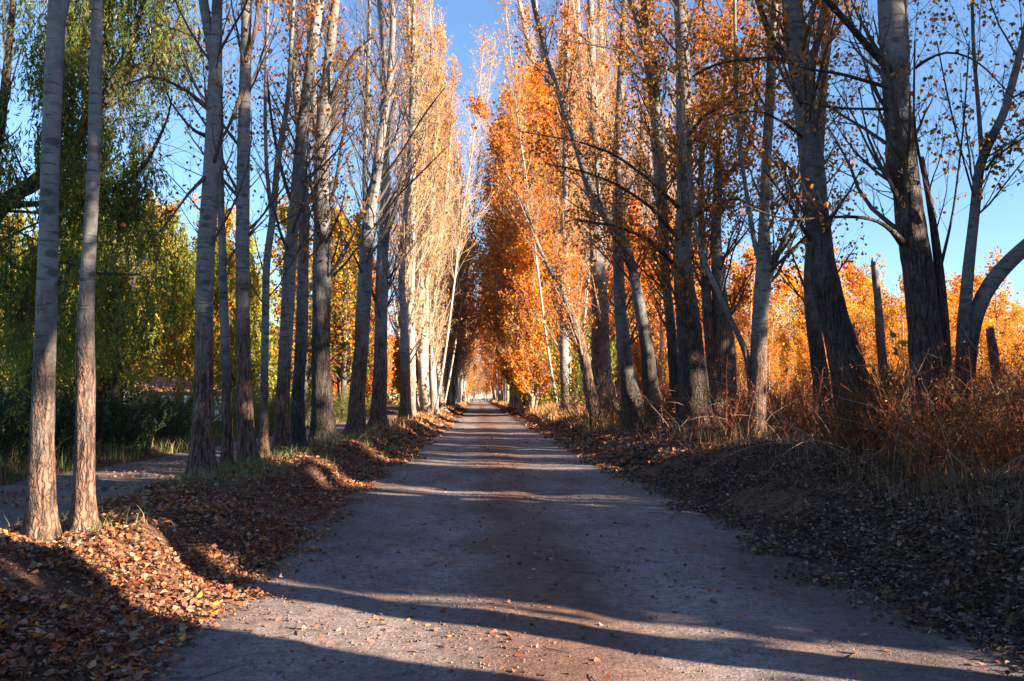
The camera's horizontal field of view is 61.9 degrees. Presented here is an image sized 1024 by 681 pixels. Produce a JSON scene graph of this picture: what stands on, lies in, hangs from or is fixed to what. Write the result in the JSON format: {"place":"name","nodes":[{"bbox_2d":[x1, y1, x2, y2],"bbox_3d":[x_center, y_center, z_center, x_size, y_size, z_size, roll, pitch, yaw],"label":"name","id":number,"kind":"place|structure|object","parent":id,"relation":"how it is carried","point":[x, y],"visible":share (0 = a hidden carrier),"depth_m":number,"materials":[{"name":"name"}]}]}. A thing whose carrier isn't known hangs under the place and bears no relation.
{"place":"outdoors","nodes":[
{"label":"outdoors","id":0,"kind":"place"},
{"bbox_2d":[0,399,471,528],"bbox_3d":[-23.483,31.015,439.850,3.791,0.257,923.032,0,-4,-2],"label":"path","id":1,"kind":"structure","parent":0,"point":[17,487],"depth_m":15.26,"materials":[{"name":"grey gravel"}]},
{"bbox_2d":[0,398,1023,680],"bbox_3d":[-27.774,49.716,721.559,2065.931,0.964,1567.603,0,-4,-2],"label":"ground","id":2,"kind":"structure","parent":0,"point":[56,578],"depth_m":9.12,"materials":[{"name":"soil"}]},
{"bbox_2d":[20,0,69,542],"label":"poplar tree","id":3,"kind":"object","parent":2,"relation":"on","point":[41,522],"visible":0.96,"depth_m":7.43,"materials":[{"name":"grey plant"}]},
{"bbox_2d":[0,371,104,458],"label":"dark shrub","id":4,"kind":"object","parent":2,"relation":"on","point":[67,426],"visible":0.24,"depth_m":19.32,"materials":[{"name":"green plant"}]},
{"bbox_2d":[0,380,109,469],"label":"dark shrub","id":5,"kind":"object","parent":2,"relation":"on","point":[7,438],"visible":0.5,"depth_m":17.26,"materials":[{"name":"green plant"}]},
{"bbox_2d":[65,0,102,533],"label":"poplar tree","id":6,"kind":"object","parent":2,"relation":"on","point":[83,504],"visible":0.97,"depth_m":7.79,"materials":[{"name":"brown plant"}]},
{"bbox_2d":[33,209,183,428],"bbox_3d":[-14.493,-0.776,30.113,4.501,8.602,4.351,-1,-4,12],"label":"green yellow tree","id":7,"kind":"object","parent":2,"relation":"on","point":[103,380],"visible":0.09,"depth_m":30.39,"materials":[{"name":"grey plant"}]},
{"bbox_2d":[0,181,218,425],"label":"willow tree","id":8,"kind":"object","parent":2,"relation":"on","point":[102,329],"visible":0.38,"depth_m":23.50,"materials":[{"name":"green plant"}]},
{"bbox_2d":[55,381,177,452],"bbox_3d":[-10.416,1.981,22.219,3.285,1.851,3.350,2,-4,-21],"label":"dark shrub","id":9,"kind":"object","parent":2,"relation":"on","point":[116,432],"visible":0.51,"depth_m":21.94,"materials":[{"name":"green plant"}]},
{"bbox_2d":[0,0,237,443],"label":"willow tree","id":10,"kind":"object","parent":2,"relation":"on","point":[73,146],"visible":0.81,"depth_m":15.11,"materials":[{"name":"green plant"}]},
{"bbox_2d":[0,183,261,389],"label":"willow tree","id":11,"kind":"object","parent":2,"relation":"on","point":[182,344],"visible":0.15,"depth_m":33.35,"materials":[{"name":"green plant"}]},
{"bbox_2d":[102,389,219,443],"bbox_3d":[-10.667,2.272,25.628,2.939,1.656,2.998,-1,-4,13],"label":"dark shrub","id":12,"kind":"object","parent":2,"relation":"on","point":[168,428],"visible":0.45,"depth_m":25.35,"materials":[{"name":"green plant"}]},
{"bbox_2d":[131,194,193,376],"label":"amber tree","id":13,"kind":"object","parent":2,"relation":"on","point":[170,206],"visible":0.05,"depth_m":51.04,"materials":[{"name":"green plant"}]},
{"bbox_2d":[123,377,220,420],"bbox_3d":[-17.808,3.249,46.658,5.600,2.500,3.760,0,-4,-2],"label":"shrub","id":14,"kind":"object","parent":2,"relation":"on","point":[171,381],"visible":0.06,"depth_m":45.69,"materials":[{"name":"plant"}]},
{"bbox_2d":[122,372,231,428],"bbox_3d":[-13.233,2.420,33.294,4.132,2.465,4.708,1,-4,-10],"label":"pale shrub","id":15,"kind":"object","parent":2,"relation":"on","point":[175,394],"visible":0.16,"depth_m":32.99,"materials":[{"name":"green plant"}]},
{"bbox_2d":[102,0,269,481],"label":"poplar tree","id":16,"kind":"object","parent":2,"relation":"on","point":[202,452],"visible":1,"depth_m":12.41,"materials":[{"name":"brown plant"}]},
{"bbox_2d":[158,194,235,385],"bbox_3d":[-16.080,-1.710,45.571,5.015,12.513,4.199,4,-5,-45],"label":"amber tree","id":17,"kind":"object","parent":2,"relation":"on","point":[232,215],"visible":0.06,"depth_m":45.39,"materials":[{"name":"yellow plant"}]},
{"bbox_2d":[146,380,259,436],"bbox_3d":[-10.899,2.424,30.477,3.924,2.054,3.443,0,-4,-2],"label":"pale shrub","id":18,"kind":"object","parent":2,"relation":"on","point":[216,422],"visible":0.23,"depth_m":30.25,"materials":[{"name":"green plant"}]},
{"bbox_2d":[0,412,420,543],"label":"green grass","id":19,"kind":"structure","parent":2,"relation":"on","point":[166,448],"depth_m":16.98,"materials":[{"name":"green plant"}]},
{"bbox_2d":[108,0,337,466],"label":"poplar tree","id":20,"kind":"object","parent":2,"relation":"on","point":[227,451],"visible":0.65,"depth_m":14.22,"materials":[{"name":"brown plant"}]},
{"bbox_2d":[183,223,277,410],"bbox_3d":[-12.969,-0.694,39.829,4.302,9.681,4.368,-4,-5,43],"label":"green yellow tree","id":21,"kind":"object","parent":2,"relation":"on","point":[254,377],"visible":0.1,"depth_m":39.59,"materials":[{"name":"green plant"}]},
{"bbox_2d":[157,0,331,466],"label":"poplar tree","id":22,"kind":"object","parent":2,"relation":"on","point":[246,440],"visible":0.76,"depth_m":14.03,"materials":[{"name":"brown plant"}]},
{"bbox_2d":[214,385,290,432],"bbox_3d":[-10.507,2.791,35.616,3.924,2.054,3.443,3,-5,-41],"label":"pale shrub","id":23,"kind":"object","parent":2,"relation":"on","point":[270,416],"visible":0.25,"depth_m":35.16,"materials":[{"name":"green plant"}]},
{"bbox_2d":[234,230,292,401],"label":"green yellow tree","id":24,"kind":"object","parent":2,"relation":"on","point":[272,340],"visible":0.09,"depth_m":51.14,"materials":[{"name":"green plant"}]},
{"bbox_2d":[198,0,366,457],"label":"poplar tree","id":25,"kind":"object","parent":2,"relation":"on","point":[263,441],"visible":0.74,"depth_m":16.96,"materials":[{"name":"brown plant"}]},
{"bbox_2d":[251,188,346,419],"bbox_3d":[-11.908,-1.907,47.210,5.328,13.295,4.462,1,-4,-17],"label":"amber tree","id":26,"kind":"object","parent":2,"relation":"on","point":[281,209],"visible":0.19,"depth_m":46.76,"materials":[{"name":"yellow plant"}]},
{"bbox_2d":[222,0,376,456],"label":"poplar tree","id":27,"kind":"object","parent":2,"relation":"on","point":[282,437],"visible":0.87,"depth_m":17.49,"materials":[{"name":"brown plant"}]},
{"bbox_2d":[251,0,371,447],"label":"poplar tree","id":28,"kind":"object","parent":2,"relation":"on","point":[298,433],"visible":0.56,"depth_m":19.32,"materials":[{"name":"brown plant"}]},
{"bbox_2d":[263,0,404,443],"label":"poplar tree","id":29,"kind":"object","parent":2,"relation":"on","point":[322,420],"visible":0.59,"depth_m":21.59,"materials":[{"name":"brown plant"}]},
{"bbox_2d":[308,388,371,421],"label":"pale shrub","id":30,"kind":"object","parent":2,"relation":"on","point":[338,412],"visible":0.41,"depth_m":51.33,"materials":[{"name":"green plant"}]},
{"bbox_2d":[310,195,374,419],"bbox_3d":[-11.327,-2.108,56.593,5.955,14.859,4.987,-1,-4,13],"label":"amber tree","id":31,"kind":"object","parent":2,"relation":"on","point":[343,290],"visible":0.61,"depth_m":55.74,"materials":[{"name":"yellow plant"}]},
{"bbox_2d":[331,202,397,390],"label":"amber tree","id":32,"kind":"object","parent":2,"relation":"on","point":[372,318],"visible":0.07,"depth_m":67.92,"materials":[{"name":"yellow plant"}]},
{"bbox_2d":[299,0,462,434],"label":"poplar tree","id":33,"kind":"object","parent":2,"relation":"on","point":[356,417],"visible":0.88,"depth_m":26.24,"materials":[{"name":"beige plant"}]},
{"bbox_2d":[366,239,396,394],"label":"orange poplar","id":34,"kind":"object","parent":2,"relation":"on","point":[370,380],"visible":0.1,"depth_m":69.42,"materials":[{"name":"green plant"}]},
{"bbox_2d":[347,0,447,427],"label":"poplar tree","id":35,"kind":"object","parent":2,"relation":"on","point":[378,408],"visible":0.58,"depth_m":32.91,"materials":[{"name":"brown plant"}]},
{"bbox_2d":[346,0,452,402],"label":"wispy poplar","id":36,"kind":"object","parent":2,"relation":"on","point":[369,164],"visible":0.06,"depth_m":67.09,"materials":[{"name":"brown plant"}]},
{"bbox_2d":[388,222,418,395],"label":"orange poplar","id":37,"kind":"object","parent":2,"relation":"on","point":[396,362],"visible":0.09,"depth_m":83.14,"materials":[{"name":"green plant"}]},
{"bbox_2d":[373,0,444,418],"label":"poplar tree","id":38,"kind":"object","parent":2,"relation":"on","point":[405,408],"visible":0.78,"depth_m":45.27,"materials":[{"name":"beige plant"}]},
{"bbox_2d":[387,0,453,415],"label":"poplar tree","id":39,"kind":"object","parent":2,"relation":"on","point":[412,329],"visible":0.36,"depth_m":50.23,"materials":[{"name":"white plant"}]},
{"bbox_2d":[388,0,457,413],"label":"poplar tree","id":40,"kind":"object","parent":2,"relation":"on","point":[424,392],"visible":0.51,"depth_m":58.22,"materials":[{"name":"white plant"}]},
{"bbox_2d":[404,7,460,406],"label":"white poplar","id":41,"kind":"object","parent":2,"relation":"on","point":[440,16],"visible":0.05,"depth_m":77.89,"materials":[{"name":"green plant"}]},
{"bbox_2d":[371,0,503,413],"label":"wispy poplar","id":42,"kind":"object","parent":2,"relation":"on","point":[463,210],"visible":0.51,"depth_m":60.11,"materials":[{"name":"beige plant"}]},
{"bbox_2d":[415,26,464,414],"bbox_3d":[-5.740,-9.388,64.271,4.415,29.993,5.407,-1,-4,10],"label":"poplar tree","id":43,"kind":"object","parent":2,"relation":"on","point":[437,275],"visible":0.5,"depth_m":64.34,"materials":[{"name":"white plant"}]},
{"bbox_2d":[394,21,509,402],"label":"wispy poplar","id":44,"kind":"object","parent":2,"relation":"on","point":[477,160],"visible":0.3,"depth_m":87.37,"materials":[{"name":"beige plant"}]},
{"bbox_2d":[432,69,471,411],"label":"poplar tree","id":45,"kind":"object","parent":2,"relation":"on","point":[442,404],"visible":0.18,"depth_m":72.23,"materials":[{"name":"white plant"}]},
{"bbox_2d":[441,89,470,388],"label":"white poplar","id":46,"kind":"object","parent":2,"relation":"on","point":[457,291],"visible":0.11,"depth_m":84.87,"materials":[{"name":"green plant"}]},
{"bbox_2d":[447,163,469,404],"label":"golden poplar","id":47,"kind":"object","parent":2,"relation":"on","point":[450,357],"visible":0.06,"depth_m":101.31,"materials":[{"name":"beige plant"}]},
{"bbox_2d":[449,189,477,404],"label":"white poplar","id":48,"kind":"object","parent":2,"relation":"on","point":[453,386],"visible":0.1,"depth_m":119.87,"materials":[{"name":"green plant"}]},
{"bbox_2d":[454,235,490,396],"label":"arching poplar","id":49,"kind":"object","parent":2,"relation":"on","point":[470,329],"visible":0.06,"depth_m":126.73,"materials":[{"name":"orange plant"}]},
{"bbox_2d":[340,400,638,433],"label":"verge weeds","id":50,"kind":"object","parent":2,"relation":"on","point":[538,408],"visible":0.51,"depth_m":43.83,"materials":[{"name":"brown plant"}]},
{"bbox_2d":[457,82,526,385],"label":"arching poplar","id":51,"kind":"object","parent":2,"relation":"on","point":[489,169],"visible":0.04,"depth_m":91.58,"materials":[{"name":"orange plant"}]},
{"bbox_2d":[466,164,518,399],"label":"arching poplar","id":52,"kind":"object","parent":2,"relation":"on","point":[486,315],"visible":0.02,"depth_m":102.66,"materials":[{"name":"orange plant"}]},
{"bbox_2d":[0,405,1023,680],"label":"fallen leaves","id":53,"kind":"object","parent":2,"relation":"on","point":[130,627],"depth_m":7.98,"materials":[{"name":"brown plant"}]},
{"bbox_2d":[482,84,555,403],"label":"orange poplar","id":54,"kind":"object","parent":2,"relation":"on","point":[550,107],"visible":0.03,"depth_m":79.61,"materials":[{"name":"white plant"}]},
{"bbox_2d":[454,49,587,414],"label":"arching poplar","id":55,"kind":"object","parent":2,"relation":"on","point":[505,226],"visible":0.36,"depth_m":75.87,"materials":[{"name":"orange plant"}]},
{"bbox_2d":[472,83,588,405],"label":"arching poplar","id":56,"kind":"object","parent":2,"relation":"on","point":[579,126],"visible":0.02,"depth_m":84.62,"materials":[{"name":"orange plant"}]},
{"bbox_2d":[463,92,601,422],"bbox_3d":[1.060,-3.692,38.369,6.613,15.314,2.960,0,-4,-2],"label":"poplar tree","id":57,"kind":"object","parent":2,"relation":"on","point":[574,329],"visible":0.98,"depth_m":38.31,"materials":[{"name":"orange plant"}]},
{"bbox_2d":[490,157,583,411],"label":"orange tree","id":58,"kind":"object","parent":2,"relation":"on","point":[522,356],"visible":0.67,"depth_m":69.79,"materials":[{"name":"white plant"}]},
{"bbox_2d":[514,0,590,324],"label":"poplar tree","id":59,"kind":"object","parent":2,"relation":"on","point":[519,5],"visible":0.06,"depth_m":94.55,"materials":[{"name":"brown plant"}]},
{"bbox_2d":[482,0,629,405],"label":"wispy poplar","id":60,"kind":"object","parent":2,"relation":"on","point":[515,98],"visible":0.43,"depth_m":65.07,"materials":[{"name":"orange plant"}]},
{"bbox_2d":[530,0,587,415],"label":"poplar tree","id":61,"kind":"object","parent":2,"relation":"on","point":[563,343],"visible":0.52,"depth_m":50.60,"materials":[{"name":"beige plant"}]},
{"bbox_2d":[529,309,633,410],"bbox_3d":[4.343,1.130,52.691,6.921,6.888,6.256,0,-4,-2],"label":"verge bush","id":62,"kind":"object","parent":2,"relation":"on","point":[577,372],"visible":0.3,"depth_m":52.19,"materials":[{"name":"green plant"}]},
{"bbox_2d":[539,0,635,402],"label":"wispy poplar","id":63,"kind":"object","parent":2,"relation":"on","point":[610,117],"visible":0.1,"depth_m":73.04,"materials":[{"name":"orange plant"}]},
{"bbox_2d":[507,0,674,420],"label":"poplar tree","id":64,"kind":"object","parent":2,"relation":"on","point":[648,367],"visible":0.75,"depth_m":30.35,"materials":[{"name":"brown plant"}]},
{"bbox_2d":[552,0,629,415],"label":"poplar tree","id":65,"kind":"object","parent":2,"relation":"on","point":[599,338],"visible":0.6,"depth_m":40.24,"materials":[{"name":"orange plant"}]},
{"bbox_2d":[526,349,659,429],"bbox_3d":[3.118,1.801,33.909,4.857,3.463,5.526,2,-4,-28],"label":"roadside shrub","id":66,"kind":"object","parent":2,"relation":"on","point":[591,397],"visible":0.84,"depth_m":33.78,"materials":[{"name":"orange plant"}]},
{"bbox_2d":[570,0,632,390],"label":"poplar tree","id":67,"kind":"object","parent":2,"relation":"on","point":[583,63],"visible":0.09,"depth_m":88.25,"materials":[{"name":"brown plant"}]},
{"bbox_2d":[572,0,662,426],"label":"poplar tree","id":68,"kind":"object","parent":2,"relation":"on","point":[624,343],"visible":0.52,"depth_m":31.22,"materials":[{"name":"brown plant"}]},
{"bbox_2d":[469,0,788,429],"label":"poplar tree","id":69,"kind":"object","parent":2,"relation":"on","point":[691,354],"visible":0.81,"depth_m":24.84,"materials":[{"name":"orange plant"}]},
{"bbox_2d":[605,36,656,266],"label":"white poplar","id":70,"kind":"object","parent":2,"relation":"on","point":[639,194],"visible":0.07,"depth_m":95.93,"materials":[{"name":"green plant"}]},
{"bbox_2d":[600,384,678,429],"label":"roadside shrub","id":71,"kind":"object","parent":2,"relation":"on","point":[619,412],"visible":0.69,"depth_m":27.33,"materials":[{"name":"brown plant"}]},
{"bbox_2d":[597,0,698,421],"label":"poplar tree","id":72,"kind":"object","parent":2,"relation":"on","point":[669,324],"visible":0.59,"depth_m":28.48,"materials":[{"name":"brown plant"}]},
{"bbox_2d":[604,213,700,392],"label":"golden tree","id":73,"kind":"object","parent":2,"relation":"on","point":[661,360],"visible":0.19,"depth_m":84.29,"materials":[{"name":"orange plant"}]},
{"bbox_2d":[630,69,675,277],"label":"white poplar","id":74,"kind":"object","parent":2,"relation":"on","point":[644,148],"visible":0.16,"depth_m":96.46,"materials":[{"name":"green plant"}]},
{"bbox_2d":[626,0,798,426],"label":"poplar tree","id":75,"kind":"object","parent":2,"relation":"on","point":[719,340],"visible":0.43,"depth_m":26.25,"materials":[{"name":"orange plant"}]},
{"bbox_2d":[603,0,878,437],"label":"poplar tree","id":76,"kind":"object","parent":2,"relation":"on","point":[767,264],"visible":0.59,"depth_m":19.11,"materials":[{"name":"orange plant"}]},
{"bbox_2d":[727,241,798,383],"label":"golden tree","id":77,"kind":"object","parent":2,"relation":"on","point":[744,327],"visible":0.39,"depth_m":69.10,"materials":[{"name":"orange plant"}]},
{"bbox_2d":[746,335,782,394],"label":"golden tree","id":78,"kind":"object","parent":2,"relation":"on","point":[770,370],"visible":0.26,"depth_m":45.05,"materials":[{"name":"orange plant"}]},
{"bbox_2d":[741,264,805,389],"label":"golden tree","id":79,"kind":"object","parent":2,"relation":"on","point":[794,323],"visible":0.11,"depth_m":78.02,"materials":[{"name":"orange plant"}]},
{"bbox_2d":[658,0,895,450],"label":"poplar tree","id":80,"kind":"object","parent":2,"relation":"on","point":[836,325],"visible":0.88,"depth_m":15.15,"materials":[{"name":"brown plant"}]},
{"bbox_2d":[548,408,1023,544],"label":"dry grass","id":81,"kind":"structure","parent":2,"relation":"on","point":[981,473],"depth_m":10.98,"materials":[{"name":"brown plant"}]},
{"bbox_2d":[556,326,1023,485],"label":"undergrowth","id":82,"kind":"object","parent":2,"relation":"on","point":[1013,411],"visible":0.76,"depth_m":12.27,"materials":[{"name":"brown plant"}]},
{"bbox_2d":[866,289,907,374],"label":"golden tree","id":83,"kind":"object","parent":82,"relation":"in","point":[902,307],"visible":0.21,"depth_m":64.49,"materials":[{"name":"orange plant"}]},
{"bbox_2d":[946,266,1003,383],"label":"golden tree","id":84,"kind":"object","parent":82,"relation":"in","point":[952,298],"visible":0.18,"depth_m":64.04,"materials":[{"name":"orange plant"}]},
{"bbox_2d":[733,0,879,431],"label":"poplar tree","id":85,"kind":"object","parent":2,"relation":"on","point":[817,353],"visible":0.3,"depth_m":22.30,"materials":[{"name":"brown plant"}]},
{"bbox_2d":[791,333,830,394],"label":"golden tree","id":86,"kind":"object","parent":2,"relation":"on","point":[802,346],"visible":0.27,"depth_m":51.36,"materials":[{"name":"orange plant"}]},
{"bbox_2d":[789,227,885,329],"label":"golden tree","id":87,"kind":"object","parent":2,"relation":"on","point":[855,280],"visible":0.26,"depth_m":96.36,"materials":[{"name":"orange plant"}]},
{"bbox_2d":[791,259,890,376],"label":"golden tree","id":88,"kind":"object","parent":2,"relation":"on","point":[869,290],"visible":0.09,"depth_m":91.97,"materials":[{"name":"orange plant"}]},
{"bbox_2d":[825,285,874,355],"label":"golden tree","id":89,"kind":"object","parent":2,"relation":"on","point":[865,314],"visible":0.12,"depth_m":76.43,"materials":[{"name":"orange plant"}]},
{"bbox_2d":[709,0,1023,459],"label":"poplar tree","id":90,"kind":"object","parent":2,"relation":"on","point":[926,303],"visible":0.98,"depth_m":12.48,"materials":[{"name":"brown plant"}]},
{"bbox_2d":[871,256,889,402],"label":"dead tree","id":91,"kind":"object","parent":2,"relation":"on","point":[879,322],"visible":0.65,"depth_m":26.48,"materials":[{"name":"brown plant"}]},
{"bbox_2d":[862,326,898,384],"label":"golden tree","id":92,"kind":"object","parent":2,"relation":"on","point":[888,341],"visible":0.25,"depth_m":54.16,"materials":[{"name":"orange plant"}]},
{"bbox_2d":[853,298,949,425],"bbox_3d":[7.134,0.643,15.737,1.745,2.939,1.304,-2,-4,31],"label":"green sapling","id":93,"kind":"object","parent":2,"relation":"on","point":[892,334],"visible":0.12,"depth_m":15.97,"materials":[{"name":"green plant"}]},
{"bbox_2d":[891,369,1014,471],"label":"root shoots","id":94,"kind":"object","parent":2,"relation":"on","point":[944,425],"visible":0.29,"depth_m":11.43,"materials":[{"name":"brown plant"}]},
{"bbox_2d":[909,0,1023,455],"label":"poplar tree","id":95,"kind":"object","parent":2,"relation":"on","point":[970,316],"visible":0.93,"depth_m":13.55,"materials":[{"name":"brown plant"}]},
{"bbox_2d":[945,246,1022,360],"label":"golden tree","id":96,"kind":"object","parent":2,"relation":"on","point":[1002,311],"visible":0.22,"depth_m":69.80,"materials":[{"name":"orange plant"}]},
{"bbox_2d":[981,325,1010,395],"bbox_3d":[13.956,1.086,24.515,0.769,3.081,0.532,0,-4,-2],"label":"tree stump","id":97,"kind":"object","parent":2,"relation":"on","point":[992,343],"visible":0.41,"depth_m":24.50,"materials":[{"name":"brown wood"}]},
{"bbox_2d":[983,324,1023,388],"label":"golden tree","id":98,"kind":"object","parent":2,"relation":"on","point":[1002,333],"visible":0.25,"depth_m":45.48,"materials":[{"name":"orange plant"}]},
{"bbox_2d":[990,302,1023,372],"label":"golden tree","id":99,"kind":"object","parent":2,"relation":"on","point":[1013,314],"visible":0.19,"depth_m":72.18,"materials":[{"name":"orange plant"}]},
{"bbox_2d":[0,0,1023,398],"label":"sky","id":100,"kind":"structure","parent":0,"point":[1001,224],"materials":[{"name":"blue"}]},
{"bbox_2d":[131,399,1023,680],"bbox_3d":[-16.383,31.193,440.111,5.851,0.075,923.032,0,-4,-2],"label":"road","id":101,"kind":"structure","parent":0,"point":[609,605],"depth_m":6.76,"materials":[{"name":"grey gravel"}]},
{"bbox_2d":[153,428,1023,680],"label":"scattered leaves","id":102,"kind":"object","parent":101,"relation":"on","point":[606,677],"visible":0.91,"depth_m":7.17,"materials":[{"name":"brown plant"}]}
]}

